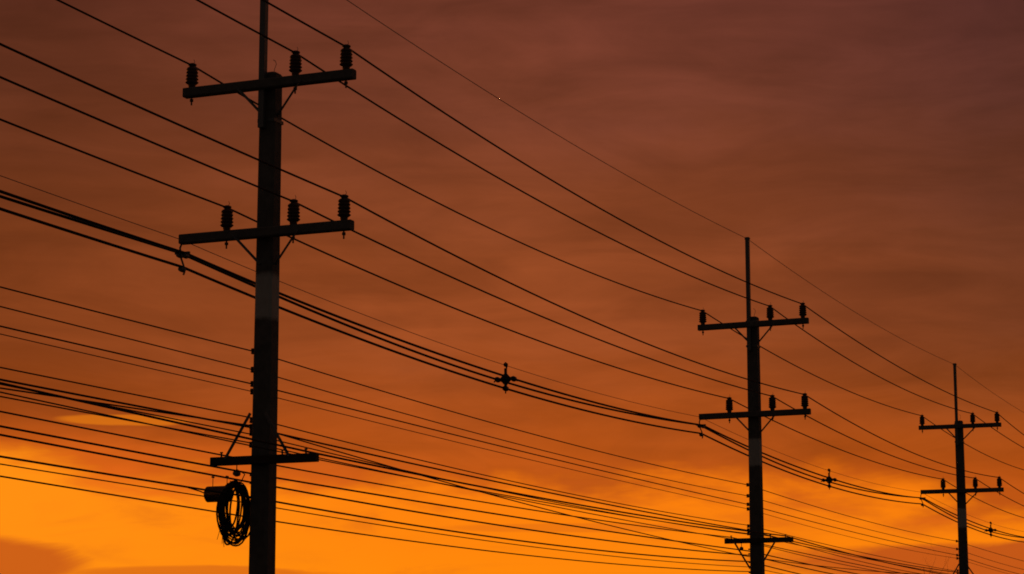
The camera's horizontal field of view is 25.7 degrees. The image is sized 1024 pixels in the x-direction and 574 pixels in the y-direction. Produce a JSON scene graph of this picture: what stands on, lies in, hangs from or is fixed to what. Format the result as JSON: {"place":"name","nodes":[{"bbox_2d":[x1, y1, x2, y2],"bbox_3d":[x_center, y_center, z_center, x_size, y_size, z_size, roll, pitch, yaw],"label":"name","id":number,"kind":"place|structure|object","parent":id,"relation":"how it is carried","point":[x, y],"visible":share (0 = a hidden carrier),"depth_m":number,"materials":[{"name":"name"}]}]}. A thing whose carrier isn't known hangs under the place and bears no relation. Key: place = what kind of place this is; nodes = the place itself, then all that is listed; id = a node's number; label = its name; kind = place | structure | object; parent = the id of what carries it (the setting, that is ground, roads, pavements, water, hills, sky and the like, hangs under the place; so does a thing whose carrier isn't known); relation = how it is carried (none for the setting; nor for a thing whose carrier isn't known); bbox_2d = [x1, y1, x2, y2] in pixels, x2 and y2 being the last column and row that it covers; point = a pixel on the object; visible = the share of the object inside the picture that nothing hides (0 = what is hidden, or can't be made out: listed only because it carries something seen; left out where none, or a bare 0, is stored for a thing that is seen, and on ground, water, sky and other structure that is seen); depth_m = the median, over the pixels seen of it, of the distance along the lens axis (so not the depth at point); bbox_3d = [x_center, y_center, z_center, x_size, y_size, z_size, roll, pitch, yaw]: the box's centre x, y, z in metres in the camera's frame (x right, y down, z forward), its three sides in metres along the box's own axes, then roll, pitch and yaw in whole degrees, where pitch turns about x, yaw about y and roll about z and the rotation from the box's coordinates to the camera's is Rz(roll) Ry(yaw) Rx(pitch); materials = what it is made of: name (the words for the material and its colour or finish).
{"place":"outdoors","nodes":[
{"label":"outdoors","id":0,"kind":"place"},
{"bbox_2d":[0,0,1023,573],"label":"sky","id":1,"kind":"structure","parent":0,"point":[872,149],"materials":[{"name":"orange"}]},
{"label":"ground","id":2,"kind":"structure","parent":0,"visible":0},
{"bbox_2d":[175,0,355,573],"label":"pole","id":3,"kind":"object","parent":2,"relation":"on","point":[268,232],"visible":1,"depth_m":26.52,"materials":[{"name":"concrete"}]},
{"bbox_2d":[189,469,249,546],"bbox_3d":[-3.401,2.605,26.308,0.564,0.926,0.823,9,-14,-43],"label":"coiled cable","id":4,"kind":"object","parent":3,"relation":"attached to","point":[227,529],"visible":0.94,"depth_m":26.14,"materials":[{"name":"plastic"}]},
{"bbox_2d":[0,0,1023,573],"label":"wires","id":5,"kind":"object","parent":3,"relation":"attached to","point":[216,268],"visible":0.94,"depth_m":30.18,"materials":[{"name":"black metal"}]},
{"bbox_2d":[494,362,996,535],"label":"cable spacers","id":6,"kind":"object","parent":5,"relation":"attached to","point":[505,381],"visible":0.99,"depth_m":36.07,"materials":[{"name":"plastic"}]},
{"bbox_2d":[696,237,810,573],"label":"pole","id":7,"kind":"object","parent":2,"relation":"on","point":[754,414],"visible":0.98,"depth_m":44.76,"materials":[{"name":"concrete"}]},
{"bbox_2d":[919,363,1003,573],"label":"pole","id":8,"kind":"object","parent":2,"relation":"on","point":[961,490],"visible":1,"depth_m":62.97,"materials":[{"name":"concrete"}]}
]}

